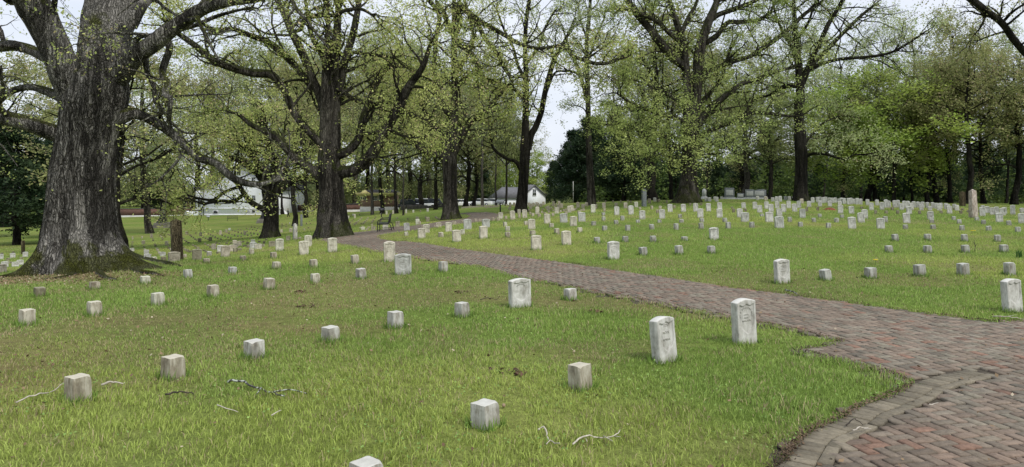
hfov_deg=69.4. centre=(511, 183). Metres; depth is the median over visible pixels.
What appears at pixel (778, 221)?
headstone
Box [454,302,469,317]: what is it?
grave block
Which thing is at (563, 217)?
headstone
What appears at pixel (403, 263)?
headstone
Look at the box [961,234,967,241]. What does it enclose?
grave block
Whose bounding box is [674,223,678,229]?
grave block
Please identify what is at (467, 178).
oak tree
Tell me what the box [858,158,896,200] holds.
cedar tree
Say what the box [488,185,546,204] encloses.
barn
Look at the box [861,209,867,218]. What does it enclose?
headstone
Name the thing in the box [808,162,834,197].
cedar tree
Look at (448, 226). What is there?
headstone
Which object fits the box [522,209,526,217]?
headstone
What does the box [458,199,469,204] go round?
parked vehicle
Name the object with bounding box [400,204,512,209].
stone wall
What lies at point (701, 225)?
grave block
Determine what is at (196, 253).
headstone
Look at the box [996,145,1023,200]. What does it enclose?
cedar tree
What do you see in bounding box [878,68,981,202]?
oak tree
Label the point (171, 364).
grave block
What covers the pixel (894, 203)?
headstone
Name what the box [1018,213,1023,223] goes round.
headstone
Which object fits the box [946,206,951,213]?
headstone
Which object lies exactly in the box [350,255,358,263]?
grave block
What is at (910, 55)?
oak tree
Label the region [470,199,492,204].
parked vehicle
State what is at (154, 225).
cannon monument
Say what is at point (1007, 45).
oak tree
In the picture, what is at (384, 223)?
bench
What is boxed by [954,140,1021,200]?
cedar tree
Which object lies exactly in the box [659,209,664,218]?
headstone
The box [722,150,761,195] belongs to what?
cedar tree
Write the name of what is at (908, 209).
headstone
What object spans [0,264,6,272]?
headstone
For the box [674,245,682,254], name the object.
grave block
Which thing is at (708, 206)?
headstone
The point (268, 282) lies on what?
grave block
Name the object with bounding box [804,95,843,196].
young tree
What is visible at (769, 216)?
headstone
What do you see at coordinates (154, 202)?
tree
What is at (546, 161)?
distant tree
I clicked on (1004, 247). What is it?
grave block
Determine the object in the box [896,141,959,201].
cedar tree
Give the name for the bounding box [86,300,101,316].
grave block
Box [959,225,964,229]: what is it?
grave block
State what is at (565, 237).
headstone
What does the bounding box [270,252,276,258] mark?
grave block
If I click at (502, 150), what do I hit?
distant tree
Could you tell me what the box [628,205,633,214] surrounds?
headstone
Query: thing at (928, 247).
grave block
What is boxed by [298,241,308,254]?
headstone
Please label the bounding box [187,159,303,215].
white house
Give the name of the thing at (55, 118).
distant tree
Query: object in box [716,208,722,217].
headstone
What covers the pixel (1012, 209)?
headstone
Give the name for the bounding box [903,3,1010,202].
oak tree
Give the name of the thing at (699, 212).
headstone
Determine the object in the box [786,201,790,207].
headstone
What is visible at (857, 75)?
young tree
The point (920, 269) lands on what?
grave block
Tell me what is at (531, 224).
headstone
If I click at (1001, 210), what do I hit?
headstone
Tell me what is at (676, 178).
cedar tree
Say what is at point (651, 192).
oak tree
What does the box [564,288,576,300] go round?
grave block
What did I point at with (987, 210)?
headstone
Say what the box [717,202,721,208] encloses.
headstone
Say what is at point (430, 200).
parked vehicle
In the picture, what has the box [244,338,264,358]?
grave block
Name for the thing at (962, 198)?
obelisk
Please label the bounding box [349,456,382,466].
grave block
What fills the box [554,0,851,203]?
oak tree
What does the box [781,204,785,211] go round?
headstone
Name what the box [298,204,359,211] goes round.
brick wall
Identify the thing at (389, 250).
headstone
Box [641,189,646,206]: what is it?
obelisk
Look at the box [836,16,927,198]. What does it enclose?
tree
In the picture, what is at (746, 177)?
broadleaf tree
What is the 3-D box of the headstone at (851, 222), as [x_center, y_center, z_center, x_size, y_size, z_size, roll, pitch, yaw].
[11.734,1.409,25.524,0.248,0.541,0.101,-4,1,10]
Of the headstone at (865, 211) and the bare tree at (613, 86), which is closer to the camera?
the headstone at (865, 211)
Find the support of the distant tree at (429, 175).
on the ground at (136, 230)
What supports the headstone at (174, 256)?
on the ground at (136, 230)
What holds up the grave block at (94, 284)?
on the ground at (136, 230)
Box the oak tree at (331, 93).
[140,0,494,239]
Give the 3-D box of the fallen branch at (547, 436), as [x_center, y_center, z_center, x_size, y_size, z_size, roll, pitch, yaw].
[0.211,1.556,4.547,0.075,0.038,0.326,0,0,-14]
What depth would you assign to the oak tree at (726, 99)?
118.71 m
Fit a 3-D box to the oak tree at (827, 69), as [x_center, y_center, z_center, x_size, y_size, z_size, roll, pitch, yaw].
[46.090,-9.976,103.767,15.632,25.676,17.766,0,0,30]
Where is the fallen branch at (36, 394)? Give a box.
[15,383,62,402]
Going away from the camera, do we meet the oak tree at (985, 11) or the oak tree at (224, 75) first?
the oak tree at (985, 11)
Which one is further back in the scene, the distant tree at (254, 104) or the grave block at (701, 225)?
the distant tree at (254, 104)
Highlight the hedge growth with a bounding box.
[344,173,505,203]
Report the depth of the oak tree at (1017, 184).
67.49 m
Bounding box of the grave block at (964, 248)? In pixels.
[961,245,969,252]
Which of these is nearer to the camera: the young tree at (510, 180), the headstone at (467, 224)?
the headstone at (467, 224)
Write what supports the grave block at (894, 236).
on the ground at (136, 230)
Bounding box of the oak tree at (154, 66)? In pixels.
[2,31,239,246]
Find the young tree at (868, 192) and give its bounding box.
[806,89,955,200]
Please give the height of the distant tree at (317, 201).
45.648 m
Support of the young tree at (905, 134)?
on the ground at (136, 230)
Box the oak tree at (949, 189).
[894,45,988,202]
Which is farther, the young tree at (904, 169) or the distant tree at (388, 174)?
the distant tree at (388, 174)
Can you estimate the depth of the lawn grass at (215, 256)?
20.22 m
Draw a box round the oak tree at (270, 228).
[133,87,362,238]
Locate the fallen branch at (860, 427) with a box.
[852,426,868,430]
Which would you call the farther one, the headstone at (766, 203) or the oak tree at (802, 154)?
the oak tree at (802, 154)
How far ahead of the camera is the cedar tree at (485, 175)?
174.39 m
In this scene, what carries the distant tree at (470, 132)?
on the ground at (136, 230)
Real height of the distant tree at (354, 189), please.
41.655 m
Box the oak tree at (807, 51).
[749,17,839,178]
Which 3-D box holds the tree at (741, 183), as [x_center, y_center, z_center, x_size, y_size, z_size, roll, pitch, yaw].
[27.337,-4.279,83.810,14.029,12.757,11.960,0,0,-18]
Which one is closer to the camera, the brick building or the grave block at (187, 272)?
the grave block at (187, 272)
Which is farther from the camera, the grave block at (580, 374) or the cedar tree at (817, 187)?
the cedar tree at (817, 187)
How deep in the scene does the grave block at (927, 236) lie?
20.49 m
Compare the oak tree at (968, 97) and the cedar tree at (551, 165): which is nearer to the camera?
the oak tree at (968, 97)
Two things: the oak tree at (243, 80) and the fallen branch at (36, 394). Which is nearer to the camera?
the fallen branch at (36, 394)
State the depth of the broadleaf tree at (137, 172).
162.60 m
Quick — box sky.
[0,0,1023,186]
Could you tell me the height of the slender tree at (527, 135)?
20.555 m
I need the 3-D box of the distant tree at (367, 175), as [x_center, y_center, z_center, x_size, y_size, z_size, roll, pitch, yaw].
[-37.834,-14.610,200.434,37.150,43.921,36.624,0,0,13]
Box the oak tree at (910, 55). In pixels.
[860,5,977,200]
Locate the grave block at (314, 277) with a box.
[310,273,319,283]
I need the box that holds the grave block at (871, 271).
[864,267,876,278]
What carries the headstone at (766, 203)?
on the ground at (136, 230)
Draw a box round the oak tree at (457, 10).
[341,0,651,220]
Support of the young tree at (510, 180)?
on the ground at (136, 230)
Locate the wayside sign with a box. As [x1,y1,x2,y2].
[495,200,504,211]
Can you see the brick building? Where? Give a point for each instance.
(365, 206)
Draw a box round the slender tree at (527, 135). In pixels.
[439,0,604,212]
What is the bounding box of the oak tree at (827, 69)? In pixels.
[788,28,887,195]
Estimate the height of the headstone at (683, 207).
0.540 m
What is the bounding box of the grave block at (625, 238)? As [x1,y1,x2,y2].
[622,236,627,241]
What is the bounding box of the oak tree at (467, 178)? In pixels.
[429,80,520,206]
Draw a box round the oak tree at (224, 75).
[187,53,263,167]
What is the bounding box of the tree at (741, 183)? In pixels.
[710,94,793,192]
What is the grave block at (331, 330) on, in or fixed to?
on the ground at (136, 230)
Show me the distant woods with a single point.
(312, 187)
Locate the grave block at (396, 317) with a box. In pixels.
[387,310,403,328]
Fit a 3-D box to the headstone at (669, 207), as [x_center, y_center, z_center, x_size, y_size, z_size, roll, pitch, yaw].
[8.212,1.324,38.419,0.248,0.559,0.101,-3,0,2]
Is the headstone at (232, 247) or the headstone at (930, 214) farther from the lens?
the headstone at (930, 214)
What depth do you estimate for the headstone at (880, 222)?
25.59 m
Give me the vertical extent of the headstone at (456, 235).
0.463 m
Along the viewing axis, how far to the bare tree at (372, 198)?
107.76 m
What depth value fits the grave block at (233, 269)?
14.44 m
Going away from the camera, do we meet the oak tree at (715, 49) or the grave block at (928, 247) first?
the grave block at (928, 247)
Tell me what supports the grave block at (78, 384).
on the ground at (136, 230)
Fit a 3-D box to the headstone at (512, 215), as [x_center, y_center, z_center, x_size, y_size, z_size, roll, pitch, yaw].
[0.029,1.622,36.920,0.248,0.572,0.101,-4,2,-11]
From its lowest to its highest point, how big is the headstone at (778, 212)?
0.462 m
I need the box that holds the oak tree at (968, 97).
[892,27,1023,203]
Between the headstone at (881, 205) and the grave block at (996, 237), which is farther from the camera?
the headstone at (881, 205)
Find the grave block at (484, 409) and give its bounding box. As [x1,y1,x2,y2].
[470,398,499,430]
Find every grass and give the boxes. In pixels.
[0,199,1023,265]
[0,219,1023,277]
[0,258,1023,342]
[0,335,919,466]
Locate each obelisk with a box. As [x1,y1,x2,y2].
[293,223,297,239]
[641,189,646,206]
[959,191,965,205]
[968,189,977,217]
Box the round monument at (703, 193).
[701,189,706,198]
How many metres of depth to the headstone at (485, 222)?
29.20 m
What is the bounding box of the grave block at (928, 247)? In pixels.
[923,245,931,252]
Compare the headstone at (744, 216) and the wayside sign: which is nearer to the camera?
the headstone at (744, 216)
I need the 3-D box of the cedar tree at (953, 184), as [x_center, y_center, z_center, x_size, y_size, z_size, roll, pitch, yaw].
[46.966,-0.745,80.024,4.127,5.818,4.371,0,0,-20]
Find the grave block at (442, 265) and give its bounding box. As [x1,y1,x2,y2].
[438,261,447,271]
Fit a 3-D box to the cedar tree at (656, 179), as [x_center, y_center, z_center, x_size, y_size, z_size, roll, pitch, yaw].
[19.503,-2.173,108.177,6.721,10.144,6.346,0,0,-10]
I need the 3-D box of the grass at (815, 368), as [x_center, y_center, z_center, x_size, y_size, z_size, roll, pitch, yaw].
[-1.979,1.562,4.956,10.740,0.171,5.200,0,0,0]
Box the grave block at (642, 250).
[638,247,647,255]
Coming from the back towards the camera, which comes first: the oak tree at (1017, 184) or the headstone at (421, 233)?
the oak tree at (1017, 184)
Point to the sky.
(557, 137)
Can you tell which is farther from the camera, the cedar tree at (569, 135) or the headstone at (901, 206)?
the cedar tree at (569, 135)
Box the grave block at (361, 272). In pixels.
[355,268,365,278]
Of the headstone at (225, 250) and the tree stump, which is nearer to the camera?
the headstone at (225, 250)
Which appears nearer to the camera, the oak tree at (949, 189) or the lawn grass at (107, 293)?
the lawn grass at (107, 293)
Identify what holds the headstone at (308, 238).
on the ground at (136, 230)
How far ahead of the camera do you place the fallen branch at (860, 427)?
4.69 m
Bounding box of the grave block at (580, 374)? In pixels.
[568,362,591,391]
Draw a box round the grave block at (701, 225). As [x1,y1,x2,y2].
[698,223,703,228]
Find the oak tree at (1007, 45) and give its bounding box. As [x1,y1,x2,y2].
[964,25,1023,203]
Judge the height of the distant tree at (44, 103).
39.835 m
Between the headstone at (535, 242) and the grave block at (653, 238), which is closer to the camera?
the headstone at (535, 242)
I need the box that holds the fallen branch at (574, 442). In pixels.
[572,430,620,444]
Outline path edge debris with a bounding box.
[355,239,1023,466]
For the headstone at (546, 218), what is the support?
on the ground at (136, 230)
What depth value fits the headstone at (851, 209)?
37.33 m
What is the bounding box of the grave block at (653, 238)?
[650,236,656,241]
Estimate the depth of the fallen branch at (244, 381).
5.64 m
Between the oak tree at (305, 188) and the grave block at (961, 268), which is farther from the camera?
the oak tree at (305, 188)
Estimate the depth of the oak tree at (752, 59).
116.76 m
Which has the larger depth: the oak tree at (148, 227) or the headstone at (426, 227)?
the oak tree at (148, 227)
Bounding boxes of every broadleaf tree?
[120,131,170,207]
[129,129,201,190]
[345,60,439,213]
[392,89,480,209]
[474,66,533,205]
[617,45,719,199]
[713,80,830,198]
[832,46,914,200]
[918,57,1023,203]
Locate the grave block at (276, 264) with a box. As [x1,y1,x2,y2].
[272,261,280,268]
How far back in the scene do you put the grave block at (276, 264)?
15.32 m
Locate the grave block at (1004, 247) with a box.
[999,244,1008,251]
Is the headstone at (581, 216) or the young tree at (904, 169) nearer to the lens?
the headstone at (581, 216)
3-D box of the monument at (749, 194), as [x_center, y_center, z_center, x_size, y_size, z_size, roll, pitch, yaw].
[20.893,0.964,65.000,1.004,0.952,0.429,0,0,14]
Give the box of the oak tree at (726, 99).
[678,39,763,196]
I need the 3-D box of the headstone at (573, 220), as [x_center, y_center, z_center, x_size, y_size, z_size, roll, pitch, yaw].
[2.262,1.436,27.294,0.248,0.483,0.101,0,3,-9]
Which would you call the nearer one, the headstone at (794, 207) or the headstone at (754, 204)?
the headstone at (794, 207)
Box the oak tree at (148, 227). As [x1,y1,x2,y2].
[124,40,214,233]
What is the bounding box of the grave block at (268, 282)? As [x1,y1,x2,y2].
[263,278,274,289]
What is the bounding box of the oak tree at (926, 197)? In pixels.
[886,44,972,202]
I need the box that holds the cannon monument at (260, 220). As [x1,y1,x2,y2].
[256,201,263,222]
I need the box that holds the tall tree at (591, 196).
[542,0,637,205]
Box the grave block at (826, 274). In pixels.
[819,269,831,280]
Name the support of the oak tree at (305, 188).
on the ground at (136, 230)
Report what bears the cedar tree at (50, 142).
on the ground at (136, 230)
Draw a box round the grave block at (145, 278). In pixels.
[140,276,150,282]
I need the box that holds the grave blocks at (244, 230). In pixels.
[131,204,551,244]
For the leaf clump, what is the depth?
6.17 m
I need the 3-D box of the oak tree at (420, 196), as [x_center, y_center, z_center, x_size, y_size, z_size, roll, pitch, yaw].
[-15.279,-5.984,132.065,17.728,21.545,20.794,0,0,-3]
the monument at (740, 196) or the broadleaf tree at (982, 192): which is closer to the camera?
the monument at (740, 196)
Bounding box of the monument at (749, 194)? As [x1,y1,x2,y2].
[744,189,755,198]
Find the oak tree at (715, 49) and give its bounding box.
[639,20,737,188]
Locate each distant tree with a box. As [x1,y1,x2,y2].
[19,92,57,172]
[33,93,56,116]
[36,85,150,199]
[163,44,250,179]
[208,42,274,161]
[212,30,347,213]
[257,25,347,185]
[262,41,350,204]
[316,54,406,189]
[317,33,389,203]
[344,27,430,189]
[358,43,447,198]
[376,30,475,198]
[410,58,504,174]
[423,71,531,200]
[464,96,545,180]
[499,118,554,184]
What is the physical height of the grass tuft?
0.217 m
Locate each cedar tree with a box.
[0,125,28,232]
[0,125,51,244]
[20,139,52,225]
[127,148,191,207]
[470,161,494,200]
[540,160,570,203]
[542,127,600,202]
[548,113,630,202]
[582,125,661,200]
[585,139,627,201]
[626,142,668,197]
[657,151,681,197]
[707,161,734,198]
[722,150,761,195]
[762,163,792,194]
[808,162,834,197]
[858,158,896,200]
[881,149,923,200]
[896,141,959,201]
[930,151,967,201]
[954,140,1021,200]
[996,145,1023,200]
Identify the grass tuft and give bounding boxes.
[1016,248,1023,257]
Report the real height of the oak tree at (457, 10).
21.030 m
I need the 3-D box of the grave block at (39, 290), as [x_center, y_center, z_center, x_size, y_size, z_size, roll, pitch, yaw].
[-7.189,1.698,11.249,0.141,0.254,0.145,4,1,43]
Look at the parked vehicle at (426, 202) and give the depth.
141.22 m
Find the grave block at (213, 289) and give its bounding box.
[207,284,218,296]
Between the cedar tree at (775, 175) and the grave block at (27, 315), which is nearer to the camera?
the grave block at (27, 315)
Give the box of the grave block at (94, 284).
[89,281,99,288]
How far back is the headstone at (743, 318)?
7.32 m
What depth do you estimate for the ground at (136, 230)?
7.64 m
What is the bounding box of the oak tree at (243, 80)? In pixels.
[222,24,314,161]
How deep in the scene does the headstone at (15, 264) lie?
29.35 m
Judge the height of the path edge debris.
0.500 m
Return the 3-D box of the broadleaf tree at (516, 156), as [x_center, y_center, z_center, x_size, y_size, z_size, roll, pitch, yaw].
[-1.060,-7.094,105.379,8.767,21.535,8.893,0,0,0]
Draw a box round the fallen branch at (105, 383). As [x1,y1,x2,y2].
[101,381,124,385]
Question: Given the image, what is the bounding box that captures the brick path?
[321,212,1023,466]
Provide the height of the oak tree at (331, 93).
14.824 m
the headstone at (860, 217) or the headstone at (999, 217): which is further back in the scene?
the headstone at (999, 217)
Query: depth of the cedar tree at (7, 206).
86.23 m
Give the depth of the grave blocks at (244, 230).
74.96 m
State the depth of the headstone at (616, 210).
35.78 m
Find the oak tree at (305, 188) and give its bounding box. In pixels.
[266,60,321,217]
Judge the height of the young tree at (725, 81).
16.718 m
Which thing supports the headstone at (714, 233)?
on the ground at (136, 230)
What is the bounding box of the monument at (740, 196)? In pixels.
[736,193,744,199]
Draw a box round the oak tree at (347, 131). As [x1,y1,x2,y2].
[260,81,369,198]
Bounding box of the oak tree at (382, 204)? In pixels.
[342,39,419,213]
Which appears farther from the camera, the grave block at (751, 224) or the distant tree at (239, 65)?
the distant tree at (239, 65)
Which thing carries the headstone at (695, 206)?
on the ground at (136, 230)
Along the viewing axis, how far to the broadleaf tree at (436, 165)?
112.04 m
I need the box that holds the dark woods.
[577,142,1014,202]
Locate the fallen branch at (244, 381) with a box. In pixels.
[227,379,307,396]
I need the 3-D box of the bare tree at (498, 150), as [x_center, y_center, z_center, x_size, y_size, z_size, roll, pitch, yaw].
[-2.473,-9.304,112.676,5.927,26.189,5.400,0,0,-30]
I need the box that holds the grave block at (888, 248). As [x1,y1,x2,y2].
[884,245,892,252]
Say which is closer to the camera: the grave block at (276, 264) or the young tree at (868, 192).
the grave block at (276, 264)
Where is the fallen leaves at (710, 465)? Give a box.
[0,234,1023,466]
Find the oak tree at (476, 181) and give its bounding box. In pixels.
[440,108,511,205]
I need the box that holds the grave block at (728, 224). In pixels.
[725,222,730,228]
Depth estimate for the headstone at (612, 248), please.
15.59 m
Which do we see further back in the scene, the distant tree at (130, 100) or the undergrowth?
the distant tree at (130, 100)
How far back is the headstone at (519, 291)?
9.59 m
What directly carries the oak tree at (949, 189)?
on the ground at (136, 230)
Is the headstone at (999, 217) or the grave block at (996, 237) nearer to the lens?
the grave block at (996, 237)
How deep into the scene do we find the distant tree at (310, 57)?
167.58 m
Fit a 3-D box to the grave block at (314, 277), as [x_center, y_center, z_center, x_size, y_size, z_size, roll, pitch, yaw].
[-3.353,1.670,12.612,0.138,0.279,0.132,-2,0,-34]
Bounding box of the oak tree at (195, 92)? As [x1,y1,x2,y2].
[131,62,254,207]
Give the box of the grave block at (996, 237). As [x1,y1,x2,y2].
[994,235,1000,241]
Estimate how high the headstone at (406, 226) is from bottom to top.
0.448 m
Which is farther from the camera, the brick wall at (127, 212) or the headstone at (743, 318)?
the brick wall at (127, 212)
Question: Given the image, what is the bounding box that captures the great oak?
[0,0,386,279]
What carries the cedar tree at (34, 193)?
on the ground at (136, 230)
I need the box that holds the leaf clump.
[488,367,526,376]
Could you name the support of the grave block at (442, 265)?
on the ground at (136, 230)
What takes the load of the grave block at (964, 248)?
on the ground at (136, 230)
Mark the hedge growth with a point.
(425, 188)
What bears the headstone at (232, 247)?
on the ground at (136, 230)
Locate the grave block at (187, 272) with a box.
[183,269,192,277]
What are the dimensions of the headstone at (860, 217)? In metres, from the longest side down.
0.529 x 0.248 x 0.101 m
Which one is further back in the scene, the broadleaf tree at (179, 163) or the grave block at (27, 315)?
the broadleaf tree at (179, 163)
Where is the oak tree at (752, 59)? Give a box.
[730,25,813,185]
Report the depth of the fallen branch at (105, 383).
5.78 m
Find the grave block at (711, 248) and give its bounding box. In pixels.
[707,246,714,253]
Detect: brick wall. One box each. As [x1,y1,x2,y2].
[120,208,192,216]
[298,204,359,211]
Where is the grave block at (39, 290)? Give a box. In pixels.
[33,286,45,296]
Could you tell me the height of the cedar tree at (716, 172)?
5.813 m
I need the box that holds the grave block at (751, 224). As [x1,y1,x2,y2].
[749,222,754,227]
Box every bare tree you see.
[341,16,391,214]
[393,70,420,214]
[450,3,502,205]
[474,44,514,204]
[579,25,634,200]
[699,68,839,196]
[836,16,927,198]
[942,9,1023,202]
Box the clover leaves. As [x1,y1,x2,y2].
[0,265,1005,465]
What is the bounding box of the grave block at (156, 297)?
[151,292,164,306]
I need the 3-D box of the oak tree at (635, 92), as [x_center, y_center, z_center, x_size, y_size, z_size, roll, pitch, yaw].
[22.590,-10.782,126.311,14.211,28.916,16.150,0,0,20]
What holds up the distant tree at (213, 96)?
on the ground at (136, 230)
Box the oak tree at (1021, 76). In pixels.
[981,51,1023,149]
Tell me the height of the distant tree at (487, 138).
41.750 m
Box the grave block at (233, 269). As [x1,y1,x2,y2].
[228,267,236,273]
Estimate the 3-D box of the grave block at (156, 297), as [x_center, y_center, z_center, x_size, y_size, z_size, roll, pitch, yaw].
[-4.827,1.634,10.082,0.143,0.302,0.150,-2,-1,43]
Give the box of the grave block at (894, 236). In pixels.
[891,234,898,240]
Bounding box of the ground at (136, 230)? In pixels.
[0,188,1023,466]
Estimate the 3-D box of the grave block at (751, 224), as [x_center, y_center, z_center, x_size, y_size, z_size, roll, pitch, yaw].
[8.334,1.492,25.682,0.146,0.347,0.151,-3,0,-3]
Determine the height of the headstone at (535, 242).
0.474 m
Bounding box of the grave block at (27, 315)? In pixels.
[18,308,35,325]
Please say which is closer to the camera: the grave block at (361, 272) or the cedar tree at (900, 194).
the grave block at (361, 272)
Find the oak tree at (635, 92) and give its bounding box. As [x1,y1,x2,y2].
[603,39,682,200]
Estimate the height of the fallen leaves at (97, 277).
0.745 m
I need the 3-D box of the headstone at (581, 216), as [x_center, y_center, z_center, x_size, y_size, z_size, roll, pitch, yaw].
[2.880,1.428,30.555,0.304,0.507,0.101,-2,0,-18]
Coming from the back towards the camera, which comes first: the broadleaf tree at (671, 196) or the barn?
the barn
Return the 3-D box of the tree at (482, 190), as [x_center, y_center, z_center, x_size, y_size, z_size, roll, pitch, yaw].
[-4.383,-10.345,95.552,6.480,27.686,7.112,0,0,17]
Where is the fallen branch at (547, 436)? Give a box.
[538,426,559,444]
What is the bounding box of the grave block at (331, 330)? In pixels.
[321,325,339,341]
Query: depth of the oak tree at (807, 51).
113.37 m
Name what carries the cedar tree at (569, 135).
on the ground at (136, 230)
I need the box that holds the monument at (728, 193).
[723,188,735,198]
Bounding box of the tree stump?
[170,219,183,260]
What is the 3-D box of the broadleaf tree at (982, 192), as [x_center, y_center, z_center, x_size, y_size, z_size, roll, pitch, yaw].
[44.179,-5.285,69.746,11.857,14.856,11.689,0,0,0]
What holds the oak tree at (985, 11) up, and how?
on the ground at (136, 230)
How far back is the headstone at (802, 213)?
32.57 m
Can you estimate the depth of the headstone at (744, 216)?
29.05 m
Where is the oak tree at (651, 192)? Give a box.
[548,0,751,199]
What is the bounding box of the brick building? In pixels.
[355,190,401,211]
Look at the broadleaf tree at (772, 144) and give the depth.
71.61 m
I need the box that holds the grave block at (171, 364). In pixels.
[161,354,185,382]
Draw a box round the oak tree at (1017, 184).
[942,37,1023,204]
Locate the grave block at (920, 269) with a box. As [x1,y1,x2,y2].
[913,264,925,275]
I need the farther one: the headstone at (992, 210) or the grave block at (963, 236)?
the headstone at (992, 210)
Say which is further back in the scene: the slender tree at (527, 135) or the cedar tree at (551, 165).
the cedar tree at (551, 165)
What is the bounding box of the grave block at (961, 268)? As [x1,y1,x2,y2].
[956,263,969,275]
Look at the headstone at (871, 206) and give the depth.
43.49 m
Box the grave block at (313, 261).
[309,259,317,267]
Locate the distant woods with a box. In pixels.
[13,151,1002,210]
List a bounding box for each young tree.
[491,160,518,189]
[509,146,553,189]
[674,61,758,195]
[759,50,938,197]
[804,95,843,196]
[813,69,993,201]
[855,58,964,201]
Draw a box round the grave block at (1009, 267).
[1003,262,1015,276]
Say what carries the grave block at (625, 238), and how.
on the ground at (136, 230)
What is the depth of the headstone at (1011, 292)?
9.18 m
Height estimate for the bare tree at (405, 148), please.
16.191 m
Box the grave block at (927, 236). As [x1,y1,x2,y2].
[924,234,930,240]
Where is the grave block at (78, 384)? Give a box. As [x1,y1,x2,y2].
[64,373,91,401]
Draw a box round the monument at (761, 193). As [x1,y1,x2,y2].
[754,189,767,198]
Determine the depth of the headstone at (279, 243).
23.69 m
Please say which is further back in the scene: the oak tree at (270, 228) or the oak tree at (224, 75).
the oak tree at (224, 75)
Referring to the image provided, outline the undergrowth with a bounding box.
[570,145,1023,203]
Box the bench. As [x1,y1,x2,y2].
[377,213,393,231]
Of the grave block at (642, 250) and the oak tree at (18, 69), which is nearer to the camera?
the grave block at (642, 250)
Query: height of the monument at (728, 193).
1.113 m
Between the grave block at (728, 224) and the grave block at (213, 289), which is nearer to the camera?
the grave block at (213, 289)
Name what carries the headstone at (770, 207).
on the ground at (136, 230)
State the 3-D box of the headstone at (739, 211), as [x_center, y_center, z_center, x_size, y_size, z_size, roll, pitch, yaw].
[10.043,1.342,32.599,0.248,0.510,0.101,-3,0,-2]
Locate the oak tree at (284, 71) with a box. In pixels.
[249,47,345,225]
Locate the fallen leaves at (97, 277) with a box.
[0,263,350,288]
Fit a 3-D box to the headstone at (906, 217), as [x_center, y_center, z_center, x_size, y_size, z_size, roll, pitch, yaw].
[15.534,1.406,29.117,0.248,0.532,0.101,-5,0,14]
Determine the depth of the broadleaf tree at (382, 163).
104.58 m
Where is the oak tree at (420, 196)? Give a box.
[382,93,472,204]
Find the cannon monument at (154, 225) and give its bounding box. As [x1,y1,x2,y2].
[152,199,169,227]
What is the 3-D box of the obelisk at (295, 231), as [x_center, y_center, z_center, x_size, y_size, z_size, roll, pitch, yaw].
[-12.904,2.927,44.000,0.229,1.167,0.229,0,0,-34]
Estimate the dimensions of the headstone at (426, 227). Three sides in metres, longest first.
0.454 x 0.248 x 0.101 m
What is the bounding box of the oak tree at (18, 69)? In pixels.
[0,51,57,226]
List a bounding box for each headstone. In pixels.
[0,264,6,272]
[12,262,18,266]
[168,252,179,261]
[192,249,201,259]
[221,245,229,256]
[229,245,235,251]
[249,242,256,248]
[254,244,261,249]
[269,241,274,246]
[275,238,283,250]
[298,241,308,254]
[304,235,311,246]
[327,238,336,252]
[384,241,394,261]
[394,253,411,274]
[404,223,409,230]
[418,228,425,238]
[423,224,429,232]
[445,222,451,231]
[452,230,460,241]
[463,219,471,229]
[479,226,487,238]
[482,219,489,227]
[498,212,502,218]
[508,278,530,307]
[510,211,514,219]
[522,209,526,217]
[528,219,534,229]
[531,235,541,250]
[544,214,549,223]
[560,213,567,222]
[561,231,570,244]
[570,216,576,225]
[578,212,585,221]
[591,204,595,212]
[607,241,619,259]
[614,206,618,214]
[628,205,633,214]
[639,210,644,218]
[649,316,676,364]
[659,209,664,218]
[667,204,672,211]
[681,204,685,211]
[693,203,697,211]
[697,208,702,217]
[706,203,710,211]
[709,227,718,239]
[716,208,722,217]
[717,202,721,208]
[731,298,756,344]
[737,208,742,217]
[741,212,748,221]
[752,202,756,208]
[757,205,762,212]
[764,201,768,208]
[765,212,772,221]
[768,204,773,211]
[773,259,789,283]
[774,216,783,227]
[775,201,779,208]
[776,209,781,215]
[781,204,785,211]
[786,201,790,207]
[792,204,796,211]
[799,209,805,217]
[837,205,842,213]
[847,217,855,228]
[848,206,853,213]
[857,212,864,222]
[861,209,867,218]
[869,203,873,209]
[876,218,884,228]
[879,202,883,209]
[884,200,887,207]
[892,200,896,207]
[899,203,903,209]
[902,213,910,222]
[906,206,911,213]
[927,211,933,219]
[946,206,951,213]
[979,207,985,215]
[985,206,989,212]
[989,207,994,214]
[995,213,1002,221]
[999,208,1005,215]
[1000,278,1022,311]
[1010,205,1015,214]
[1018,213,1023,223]
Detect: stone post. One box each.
[21,240,24,254]
[300,214,302,225]
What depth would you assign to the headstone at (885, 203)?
49.39 m
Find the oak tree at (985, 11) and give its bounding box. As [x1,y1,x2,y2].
[916,0,1023,74]
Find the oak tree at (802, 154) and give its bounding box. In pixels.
[714,0,955,201]
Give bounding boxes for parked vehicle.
[398,199,418,207]
[414,199,433,205]
[428,198,442,204]
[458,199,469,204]
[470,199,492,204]
[489,199,504,204]
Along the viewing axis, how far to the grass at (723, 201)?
42.54 m
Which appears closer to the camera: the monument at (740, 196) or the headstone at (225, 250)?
the headstone at (225, 250)
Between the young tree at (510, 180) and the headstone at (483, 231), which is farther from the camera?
the young tree at (510, 180)
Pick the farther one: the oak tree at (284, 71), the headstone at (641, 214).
the oak tree at (284, 71)

